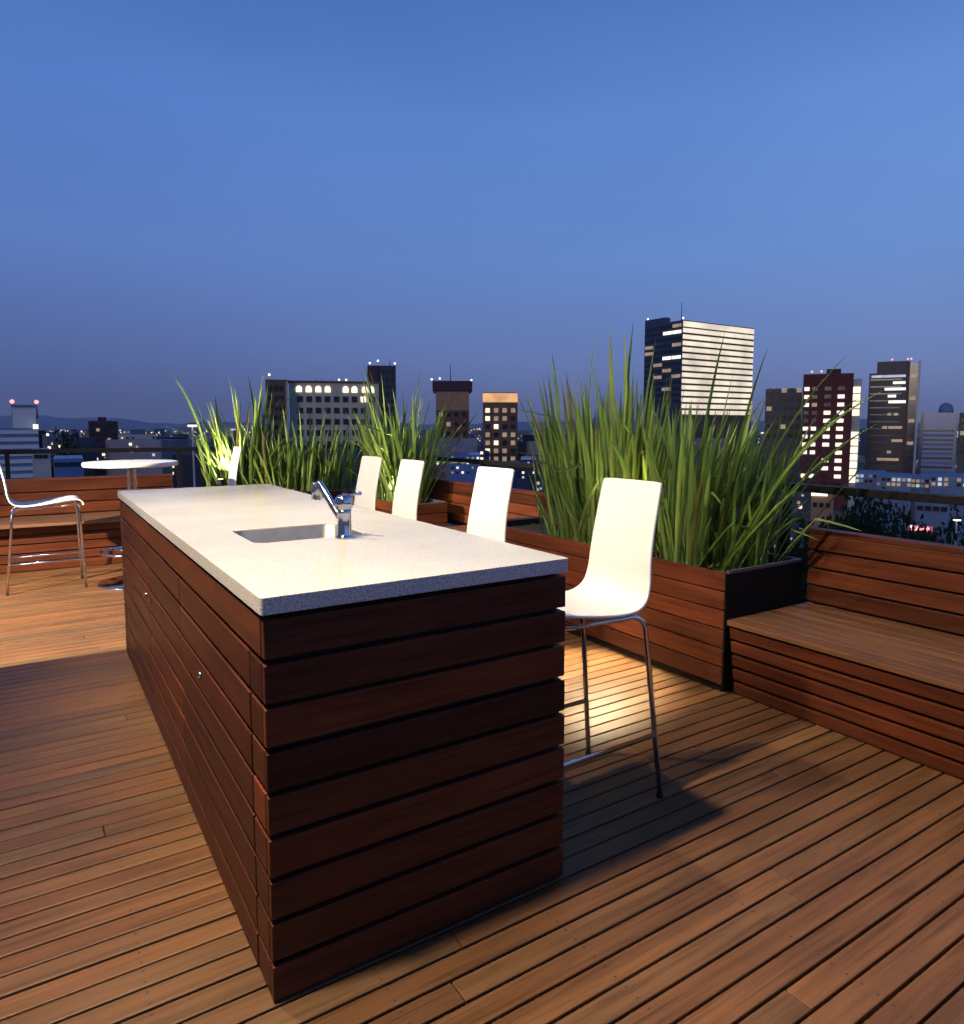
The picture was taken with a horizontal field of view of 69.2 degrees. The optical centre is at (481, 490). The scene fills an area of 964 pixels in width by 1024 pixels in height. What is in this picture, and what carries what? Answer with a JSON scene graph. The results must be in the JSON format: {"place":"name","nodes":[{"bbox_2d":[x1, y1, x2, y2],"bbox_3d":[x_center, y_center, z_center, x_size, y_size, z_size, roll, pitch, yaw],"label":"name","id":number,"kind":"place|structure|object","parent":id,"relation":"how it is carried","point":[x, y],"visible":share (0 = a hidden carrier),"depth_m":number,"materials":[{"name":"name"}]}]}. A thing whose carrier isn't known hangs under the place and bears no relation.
{"place":"outdoors","nodes":[
{"label":"outdoors","id":0,"kind":"place"},
{"bbox_2d":[0,399,38,481],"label":"office block","id":1,"kind":"structure","parent":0,"point":[22,433],"depth_m":154.27,"materials":[{"name":"blue stone"}]},
{"bbox_2d":[32,448,51,480],"bbox_3d":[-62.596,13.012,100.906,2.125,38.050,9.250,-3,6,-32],"label":"house","id":2,"kind":"structure","parent":0,"point":[41,463],"depth_m":95.66,"materials":[{"name":"grey concrete"}]},
{"bbox_2d":[38,430,48,447],"bbox_3d":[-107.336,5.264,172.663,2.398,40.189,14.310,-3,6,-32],"label":"office block","id":3,"kind":"structure","parent":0,"point":[42,435],"depth_m":165.06,"materials":[{"name":"grey concrete"}]},
{"bbox_2d":[51,427,74,480],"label":"tree","id":4,"kind":"object","parent":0,"point":[62,437],"visible":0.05,"depth_m":109.36,"materials":[{"name":"green plant"}]},
{"bbox_2d":[53,455,83,480],"bbox_3d":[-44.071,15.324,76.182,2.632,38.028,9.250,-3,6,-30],"label":"house","id":5,"kind":"structure","parent":0,"point":[67,465],"depth_m":70.81,"materials":[{"name":"blue glass"}]},
{"bbox_2d":[51,429,103,480],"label":"tree","id":6,"kind":"object","parent":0,"point":[65,446],"visible":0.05,"depth_m":99.58,"materials":[{"name":"green plant"}]},
{"bbox_2d":[187,423,196,486],"bbox_3d":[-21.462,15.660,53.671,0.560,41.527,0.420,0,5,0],"label":"street lamp","id":7,"kind":"object","parent":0,"point":[191,425],"visible":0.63,"depth_m":51.90,"materials":[{"name":"grey metal"}]},
{"bbox_2d":[162,373,305,486],"bbox_3d":[-2.597,-0.590,7.455,1.471,1.341,0.988,-3,6,-33],"label":"tall grass plant","id":8,"kind":"object","parent":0,"point":[246,469],"depth_m":7.37,"materials":[{"name":"plant"}]},
{"bbox_2d":[249,403,368,490],"bbox_3d":[-1.929,-0.471,7.780,1.437,1.044,0.966,-8,9,-56],"label":"tall grass plant","id":9,"kind":"object","parent":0,"point":[290,473],"depth_m":7.71,"materials":[{"name":"plant"}]},
{"bbox_2d":[367,360,395,437],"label":"office block","id":10,"kind":"structure","parent":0,"point":[388,378],"depth_m":328.03,"materials":[{"name":"stone"}]},
{"bbox_2d":[340,365,476,502],"bbox_3d":[-0.866,-0.543,6.773,1.474,1.376,1.033,4,7,40],"label":"tall grass plant","id":11,"kind":"object","parent":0,"point":[398,439],"depth_m":6.70,"materials":[{"name":"plant"}]},
{"bbox_2d":[450,452,479,525],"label":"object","id":12,"kind":"structure","parent":0,"point":[465,472],"depth_m":180.40,"materials":[{"name":"blue concrete"}]},
{"bbox_2d":[0,415,958,429],"bbox_3d":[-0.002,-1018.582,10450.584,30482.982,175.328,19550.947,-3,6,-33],"label":"hills","id":13,"kind":"structure","parent":0,"point":[43,422],"depth_m":7132.50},
{"bbox_2d":[0,0,963,424],"label":"sky","id":14,"kind":"structure","parent":0,"point":[202,193],"materials":[{"name":"blue"}]},
{"bbox_2d":[81,430,958,557],"bbox_3d":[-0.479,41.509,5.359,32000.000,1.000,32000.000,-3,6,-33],"label":"ground","id":15,"kind":"structure","parent":0,"point":[860,465],"depth_m":3332.82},
{"bbox_2d":[58,434,78,436],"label":"house","id":16,"kind":"structure","parent":15,"relation":"on","point":[60,435],"depth_m":261.55,"materials":[{"name":"stone"}]},
{"bbox_2d":[88,417,117,447],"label":"office block","id":17,"kind":"structure","parent":15,"relation":"on","point":[101,429],"depth_m":301.63,"materials":[{"name":"brown"}]},
{"bbox_2d":[119,434,155,438],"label":"house","id":18,"kind":"structure","parent":15,"relation":"on","point":[137,436],"depth_m":383.80,"materials":[{"name":"grey concrete"}]},
{"bbox_2d":[157,436,184,438],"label":"house","id":19,"kind":"structure","parent":15,"relation":"on","point":[183,437],"depth_m":331.71,"materials":[{"name":"stone"}]},
{"bbox_2d":[265,374,288,456],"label":"office block","id":20,"kind":"structure","parent":15,"relation":"on","point":[279,392],"depth_m":224.36,"materials":[{"name":"brown stone"}]},
{"bbox_2d":[287,379,379,444],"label":"building","id":21,"kind":"structure","parent":15,"relation":"on","point":[338,398],"depth_m":231.04,"materials":[{"name":"grey"}]},
{"bbox_2d":[296,386,301,391],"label":"lit window","id":22,"kind":"structure","parent":21,"relation":"in","point":[298,389],"depth_m":228.29,"materials":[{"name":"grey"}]},
{"bbox_2d":[297,396,302,401],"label":"window","id":23,"kind":"structure","parent":21,"relation":"in","point":[299,398],"depth_m":228.65,"materials":[{"name":"glass"}]},
{"bbox_2d":[297,407,302,412],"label":"window","id":24,"kind":"structure","parent":21,"relation":"in","point":[299,409],"depth_m":228.96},
{"bbox_2d":[306,386,311,391],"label":"lit window","id":25,"kind":"structure","parent":21,"relation":"in","point":[308,388],"depth_m":228.93,"materials":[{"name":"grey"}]},
{"bbox_2d":[306,396,311,401],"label":"window","id":26,"kind":"structure","parent":21,"relation":"in","point":[308,398],"depth_m":229.24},
{"bbox_2d":[315,386,320,391],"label":"lit window","id":27,"kind":"structure","parent":21,"relation":"in","point":[318,389],"depth_m":229.52,"materials":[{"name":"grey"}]},
{"bbox_2d":[315,396,320,401],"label":"window","id":28,"kind":"structure","parent":21,"relation":"in","point":[318,398],"depth_m":229.86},
{"bbox_2d":[316,419,321,424],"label":"window","id":29,"kind":"structure","parent":21,"relation":"in","point":[318,421],"depth_m":230.53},
{"bbox_2d":[325,386,330,391],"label":"lit window","id":30,"kind":"structure","parent":21,"relation":"in","point":[327,389],"depth_m":230.17,"materials":[{"name":"white"}]},
{"bbox_2d":[325,419,330,424],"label":"window","id":31,"kind":"structure","parent":21,"relation":"in","point":[327,421],"depth_m":231.10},
{"bbox_2d":[343,386,348,392],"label":"lit window","id":32,"kind":"structure","parent":21,"relation":"in","point":[345,389],"depth_m":231.38,"materials":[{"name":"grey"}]},
{"bbox_2d":[343,419,348,424],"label":"window","id":33,"kind":"structure","parent":21,"relation":"in","point":[345,421],"depth_m":232.31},
{"bbox_2d":[351,386,356,392],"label":"lit window","id":34,"kind":"structure","parent":21,"relation":"in","point":[354,389],"depth_m":231.94,"materials":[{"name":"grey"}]},
{"bbox_2d":[431,364,471,437],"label":"office block","id":35,"kind":"structure","parent":15,"relation":"on","point":[457,415],"depth_m":248.20,"materials":[{"name":"concrete"}]},
{"bbox_2d":[483,392,517,460],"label":"office block","id":36,"kind":"structure","parent":15,"relation":"on","point":[500,421],"depth_m":238.70,"materials":[{"name":"concrete"}]},
{"bbox_2d":[46,428,957,547],"bbox_3d":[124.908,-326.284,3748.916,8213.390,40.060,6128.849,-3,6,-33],"label":"distant city","id":37,"kind":"object","parent":15,"relation":"on","point":[473,442],"visible":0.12,"depth_m":228.49,"materials":[{"name":"multicoloured"}]},
{"bbox_2d":[522,434,536,440],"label":"house","id":38,"kind":"structure","parent":15,"relation":"on","point":[528,437],"depth_m":328.94,"materials":[{"name":"stone"}]},
{"bbox_2d":[643,308,753,449],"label":"skyscraper","id":39,"kind":"structure","parent":15,"relation":"on","point":[686,352],"depth_m":357.58,"materials":[{"name":"cream concrete cladding"},{"name":"dark blue glass"}]},
{"bbox_2d":[654,332,662,336],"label":"window","id":40,"kind":"structure","parent":39,"relation":"in","point":[655,334],"depth_m":356.45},
{"bbox_2d":[671,399,679,402],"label":"window","id":41,"kind":"structure","parent":39,"relation":"in","point":[675,400],"depth_m":348.87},
{"bbox_2d":[672,342,680,346],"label":"window","id":42,"kind":"structure","parent":39,"relation":"in","point":[673,344],"depth_m":347.00,"materials":[{"name":"grey"}]},
{"bbox_2d":[672,355,680,358],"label":"window","id":43,"kind":"structure","parent":39,"relation":"in","point":[677,356],"depth_m":347.34,"materials":[{"name":"grey"}]},
{"bbox_2d":[672,323,681,327],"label":"window","id":44,"kind":"structure","parent":39,"relation":"in","point":[680,324],"depth_m":345.90,"materials":[{"name":"grey"}]},
{"bbox_2d":[764,388,802,482],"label":"office block","id":45,"kind":"structure","parent":15,"relation":"on","point":[777,400],"depth_m":295.74,"materials":[{"name":"concrete"}]},
{"bbox_2d":[790,518,835,601],"bbox_3d":[26.527,19.081,59.932,9.533,33.617,10.224,-1,5,-7],"label":"tree","id":46,"kind":"object","parent":15,"relation":"on","point":[804,571],"visible":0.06,"depth_m":58.68,"materials":[{"name":"green plant"}]},
{"bbox_2d":[798,510,860,558],"bbox_3d":[33.293,18.496,64.575,9.533,33.922,10.224,-3,6,-27],"label":"tree","id":47,"kind":"object","parent":15,"relation":"on","point":[847,516],"visible":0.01,"depth_m":62.32,"materials":[{"name":"green plant"}]},
{"bbox_2d":[799,369,861,509],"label":"apartment tower","id":48,"kind":"structure","parent":15,"relation":"on","point":[836,392],"depth_m":254.64,"materials":[{"name":"red brick"}]},
{"bbox_2d":[849,462,856,467],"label":"window","id":49,"kind":"structure","parent":48,"relation":"in","point":[852,464],"depth_m":253.31,"materials":[{"name":"grey"}]},
{"bbox_2d":[849,469,856,474],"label":"window","id":50,"kind":"structure","parent":48,"relation":"in","point":[851,471],"depth_m":253.65,"materials":[{"name":"grey"}]},
{"bbox_2d":[850,454,856,459],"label":"window","id":51,"kind":"structure","parent":48,"relation":"in","point":[852,456],"depth_m":253.07,"materials":[{"name":"grey"}]},
{"bbox_2d":[850,447,857,452],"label":"window","id":52,"kind":"structure","parent":48,"relation":"in","point":[852,449],"depth_m":252.88,"materials":[{"name":"grey"}]},
{"bbox_2d":[851,432,857,437],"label":"window","id":53,"kind":"structure","parent":48,"relation":"in","point":[852,433],"depth_m":252.39,"materials":[{"name":"grey"}]},
{"bbox_2d":[851,439,857,444],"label":"window","id":54,"kind":"structure","parent":48,"relation":"in","point":[854,441],"depth_m":252.51,"materials":[{"name":"grey"}]},
{"bbox_2d":[852,409,859,415],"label":"window","id":55,"kind":"structure","parent":48,"relation":"in","point":[855,412],"depth_m":251.62,"materials":[{"name":"grey"}]},
{"bbox_2d":[853,394,859,400],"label":"window","id":56,"kind":"structure","parent":48,"relation":"in","point":[855,396],"depth_m":251.10,"materials":[{"name":"grey"}]},
{"bbox_2d":[853,387,860,392],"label":"window","id":57,"kind":"structure","parent":48,"relation":"in","point":[855,389],"depth_m":250.85,"materials":[{"name":"grey"}]},
{"bbox_2d":[800,524,862,602],"bbox_3d":[27.407,19.496,50.901,10.224,34.464,9.533,-5,7,-44],"label":"tree","id":58,"kind":"object","parent":15,"relation":"on","point":[803,597],"visible":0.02,"depth_m":49.42,"materials":[{"name":"green plant"}]},
{"bbox_2d":[837,495,901,536],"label":"tree","id":59,"kind":"object","parent":15,"relation":"on","point":[858,503],"visible":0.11,"depth_m":74.89,"materials":[{"name":"green plant"}]},
{"bbox_2d":[827,487,912,534],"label":"tree","id":60,"kind":"object","parent":15,"relation":"on","point":[878,510],"visible":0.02,"depth_m":82.39,"materials":[{"name":"green plant"}]},
{"bbox_2d":[855,469,885,529],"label":"house","id":61,"kind":"structure","parent":15,"relation":"on","point":[865,478],"depth_m":149.71,"materials":[{"name":"blue stone"}]},
{"bbox_2d":[865,358,920,473],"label":"skyscraper","id":62,"kind":"structure","parent":15,"relation":"on","point":[892,413],"depth_m":293.63,"materials":[{"name":"stone"}]},
{"bbox_2d":[871,375,882,377],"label":"window","id":63,"kind":"structure","parent":62,"relation":"in","point":[875,376],"depth_m":295.07,"materials":[{"name":"grey"}]},
{"bbox_2d":[877,458,898,460],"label":"window","id":64,"kind":"structure","parent":62,"relation":"in","point":[881,459],"depth_m":295.50,"materials":[{"name":"grey"}]},
{"bbox_2d":[884,375,905,377],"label":"window","id":65,"kind":"structure","parent":62,"relation":"in","point":[885,376],"depth_m":292.06,"materials":[{"name":"grey"}]},
{"bbox_2d":[888,426,901,428],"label":"window","id":66,"kind":"structure","parent":62,"relation":"in","point":[889,427],"depth_m":293.38,"materials":[{"name":"grey"}]},
{"bbox_2d":[888,400,905,402],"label":"window","id":67,"kind":"structure","parent":62,"relation":"in","point":[895,401],"depth_m":292.10,"materials":[{"name":"grey"}]},
{"bbox_2d":[891,439,902,441],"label":"window","id":68,"kind":"structure","parent":62,"relation":"in","point":[892,440],"depth_m":293.49,"materials":[{"name":"grey"}]},
{"bbox_2d":[890,387,905,389],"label":"window","id":69,"kind":"structure","parent":62,"relation":"in","point":[901,388],"depth_m":291.49,"materials":[{"name":"grey"}]},
{"bbox_2d":[893,381,905,383],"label":"window","id":70,"kind":"structure","parent":62,"relation":"in","point":[894,382],"depth_m":291.31,"materials":[{"name":"grey"}]},
{"bbox_2d":[875,472,911,537],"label":"house","id":71,"kind":"structure","parent":15,"relation":"on","point":[896,481],"depth_m":139.09,"materials":[{"name":"blue stone"}]},
{"bbox_2d":[866,499,934,541],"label":"tree","id":72,"kind":"object","parent":15,"relation":"on","point":[905,518],"visible":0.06,"depth_m":66.03,"materials":[{"name":"green plant"}]},
{"bbox_2d":[900,524,936,542],"bbox_3d":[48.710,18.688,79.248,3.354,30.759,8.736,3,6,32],"label":"shop","id":73,"kind":"structure","parent":15,"relation":"on","point":[933,530],"depth_m":74.59,"materials":[{"name":"stone"}]},
{"bbox_2d":[915,502,948,543],"bbox_3d":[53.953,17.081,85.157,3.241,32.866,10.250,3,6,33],"label":"house","id":74,"kind":"structure","parent":15,"relation":"on","point":[935,515],"depth_m":79.59,"materials":[{"name":"grey stone"}]},
{"bbox_2d":[917,403,957,474],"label":"office block","id":75,"kind":"structure","parent":15,"relation":"on","point":[937,441],"depth_m":236.71,"materials":[{"name":"grey glass"}]},
{"bbox_2d":[956,413,963,472],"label":"office block","id":76,"kind":"structure","parent":15,"relation":"on","point":[960,460],"depth_m":229.06,"materials":[{"name":"stone"}]},
{"bbox_2d":[520,456,536,490],"bbox_3d":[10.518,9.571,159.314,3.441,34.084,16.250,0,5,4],"label":"house","id":77,"kind":"structure","parent":0,"point":[525,482],"depth_m":150.31,"materials":[{"name":"blue glass"}]},
{"bbox_2d":[743,527,790,556],"bbox_3d":[24.028,18.814,64.772,9.533,33.251,10.224,3,6,27],"label":"tree","id":78,"kind":"object","parent":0,"point":[771,550],"depth_m":61.58,"materials":[{"name":"green plant"}]},
{"bbox_2d":[771,514,808,584],"bbox_3d":[29.637,18.642,66.704,9.533,33.236,10.224,-3,6,-31],"label":"tree","id":79,"kind":"object","parent":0,"point":[797,545],"visible":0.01,"depth_m":64.17,"materials":[{"name":"green plant"}]},
{"bbox_2d":[810,493,833,527],"bbox_3d":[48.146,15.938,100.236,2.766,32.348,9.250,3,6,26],"label":"house","id":80,"kind":"structure","parent":0,"point":[819,502],"depth_m":95.04,"materials":[{"name":"grey"}]},
{"bbox_2d":[889,525,930,540],"bbox_3d":[37.005,19.248,61.140,10.224,33.058,9.533,4,7,39],"label":"tree","id":81,"kind":"object","parent":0,"point":[917,532],"visible":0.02,"depth_m":58.33,"materials":[{"name":"green plant"}]},
{"bbox_2d":[910,474,930,524],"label":"house","id":82,"kind":"structure","parent":0,"point":[920,482],"depth_m":149.60,"materials":[{"name":"blue stone"}]},
{"bbox_2d":[902,522,951,544],"bbox_3d":[40.045,19.070,63.397,10.224,32.996,9.533,2,6,20],"label":"tree","id":83,"kind":"object","parent":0,"point":[922,538],"visible":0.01,"depth_m":61.06,"materials":[{"name":"green plant"}]},
{"bbox_2d":[899,505,963,545],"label":"tree","id":84,"kind":"object","parent":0,"point":[954,524],"visible":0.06,"depth_m":92.09,"materials":[{"name":"green plant"}]},
{"bbox_2d":[930,472,963,545],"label":"house","id":85,"kind":"structure","parent":0,"point":[948,483],"depth_m":133.77,"materials":[{"name":"blue stone"}]},
{"bbox_2d":[939,518,963,545],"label":"tree","id":86,"kind":"object","parent":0,"point":[951,526],"visible":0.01,"depth_m":59.37,"materials":[{"name":"green plant"}]},
{"bbox_2d":[953,518,960,544],"bbox_3d":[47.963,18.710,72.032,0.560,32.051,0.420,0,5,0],"label":"street lamp","id":87,"kind":"object","parent":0,"point":[956,519],"visible":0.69,"depth_m":70.56,"materials":[{"name":"white metal"}]},
{"bbox_3d":[-2.219,21.328,3.137,10.300,39.580,12.900,-3,6,-33],"label":"terrace building","id":88,"kind":"object","parent":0,"visible":0},
{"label":"roof slab","id":89,"kind":"structure","parent":88,"relation":"on","visible":0},
{"bbox_2d":[0,444,363,487],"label":"railing","id":90,"kind":"object","parent":89,"relation":"on","point":[6,453],"visible":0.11,"depth_m":7.57,"materials":[{"name":"metal"}]},
{"bbox_2d":[0,562,963,1023],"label":"deck floor","id":91,"kind":"structure","parent":89,"relation":"on","point":[758,862],"depth_m":2.05,"materials":[{"name":"brown wood"}]},
{"bbox_2d":[0,463,87,595],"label":"bar stool","id":92,"kind":"object","parent":91,"relation":"on","point":[55,501],"visible":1,"depth_m":5.73,"materials":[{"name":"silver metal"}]},
{"bbox_2d":[0,473,172,573],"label":"bench","id":93,"kind":"object","parent":91,"relation":"on","point":[43,531],"visible":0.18,"depth_m":6.71,"materials":[{"name":"wood"}]},
{"bbox_2d":[81,459,177,589],"bbox_3d":[-2.949,0.266,5.921,0.726,1.028,0.726,-3,6,-33],"label":"table","id":94,"kind":"object","parent":91,"relation":"on","point":[114,583],"visible":0.48,"depth_m":5.74,"materials":[{"name":"white laminate"}]},
{"bbox_2d":[227,447,240,485],"bbox_3d":[-2.551,0.161,6.502,0.597,1.129,0.408,-3,6,-31],"label":"bar stool","id":95,"kind":"object","parent":91,"relation":"on","point":[232,477],"visible":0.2,"depth_m":6.59,"materials":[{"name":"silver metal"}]},
{"bbox_2d":[299,484,356,499],"bbox_3d":[-2.162,0.295,7.797,2.156,0.615,0.578,-3,6,-33],"label":"planter","id":96,"kind":"object","parent":91,"relation":"on","point":[334,494],"visible":0.03,"depth_m":7.77,"materials":[{"name":"black wood"}]},
{"bbox_2d":[217,479,223,485],"bbox_3d":[-2.700,-0.044,7.226,0.068,0.163,0.074,-3,6,-33],"label":"garden spotlight","id":97,"kind":"object","parent":96,"relation":"on","point":[220,482],"visible":0.84,"depth_m":7.19,"materials":[{"name":"black paint"}]},
{"bbox_2d":[118,484,567,1001],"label":"bar island","id":98,"kind":"structure","parent":91,"relation":"on","point":[363,735],"depth_m":1.82,"materials":[{"name":"brown wood"}]},
{"bbox_2d":[234,524,362,542],"bbox_3d":[-0.646,0.250,2.466,0.383,0.200,0.333,-3,6,-33],"label":"sink","id":99,"kind":"object","parent":98,"relation":"in","point":[290,533],"visible":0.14,"depth_m":2.60,"materials":[{"name":"metal"}]},
{"bbox_2d":[312,481,361,539],"bbox_3d":[-0.499,0.062,2.372,0.063,0.181,0.282,-4,7,-37],"label":"mixer tap","id":100,"kind":"object","parent":98,"relation":"on","point":[340,506],"visible":1,"depth_m":2.30,"materials":[{"name":"silver metal"}]},
{"bbox_2d":[354,456,381,509],"bbox_3d":[-0.954,0.352,4.447,0.597,1.129,0.408,-3,6,-33],"label":"bar stool","id":101,"kind":"object","parent":91,"relation":"on","point":[368,477],"visible":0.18,"depth_m":4.54,"materials":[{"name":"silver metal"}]},
{"bbox_2d":[340,490,446,526],"bbox_3d":[-0.939,0.356,7.138,0.433,0.615,1.612,-3,6,-33],"label":"planter","id":102,"kind":"object","parent":91,"relation":"on","point":[431,511],"visible":0.18,"depth_m":6.52,"materials":[{"name":"brown wood"}]},
{"bbox_2d":[392,459,424,520],"bbox_3d":[-0.646,0.397,3.969,0.597,1.129,0.408,-3,6,-32],"label":"bar stool","id":103,"kind":"object","parent":91,"relation":"on","point":[407,490],"visible":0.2,"depth_m":4.06,"materials":[{"name":"white plastic"}]},
{"bbox_2d":[423,477,553,532],"bbox_3d":[-0.494,0.315,6.690,0.725,0.780,2.930,-3,6,-33],"label":"bench","id":104,"kind":"object","parent":91,"relation":"on","point":[456,496],"visible":0.12,"depth_m":6.68,"materials":[{"name":"wood"}]},
{"bbox_2d":[467,466,514,541],"bbox_3d":[-0.171,0.465,3.231,0.597,1.129,0.408,-4,6,-34],"label":"bar stool","id":105,"kind":"object","parent":91,"relation":"on","point":[489,507],"visible":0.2,"depth_m":3.33,"materials":[{"name":"white plastic"}]},
{"bbox_2d":[557,478,662,797],"bbox_3d":[0.314,0.535,2.478,0.597,1.129,0.408,-3,6,-33],"label":"bar stool","id":106,"kind":"object","parent":91,"relation":"on","point":[614,586],"visible":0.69,"depth_m":2.53,"materials":[{"name":"white plastic"}]},
{"bbox_2d":[506,515,801,690],"bbox_3d":[0.864,0.600,4.513,0.623,0.615,2.178,-3,6,-33],"label":"planter","id":107,"kind":"object","parent":91,"relation":"on","point":[686,612],"visible":0.45,"depth_m":3.67,"materials":[{"name":"reddish-brown hardwood boards"},{"name":"matt black metal"},{"name":"soil"}]},
{"bbox_2d":[510,321,684,549],"bbox_3d":[0.742,-0.344,4.485,1.014,1.400,1.286,-3,6,-33],"label":"tall grass plant","id":108,"kind":"object","parent":107,"relation":"in","point":[575,498],"depth_m":4.42,"materials":[{"name":"plant"}]},
{"bbox_2d":[609,333,886,571],"bbox_3d":[1.332,-0.226,3.832,1.105,1.288,1.528,-3,6,-33],"label":"tall grass plant","id":109,"kind":"object","parent":107,"relation":"in","point":[700,523],"depth_m":3.70,"materials":[{"name":"plant"}]},
{"bbox_2d":[727,527,963,779],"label":"bench","id":110,"kind":"object","parent":91,"relation":"on","point":[866,645],"visible":1,"depth_m":3.16,"materials":[{"name":"wood"}]},
{"bbox_2d":[389,453,963,555],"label":"railing","id":111,"kind":"object","parent":89,"relation":"on","point":[901,495],"visible":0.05,"depth_m":3.93,"materials":[{"name":"metal"}]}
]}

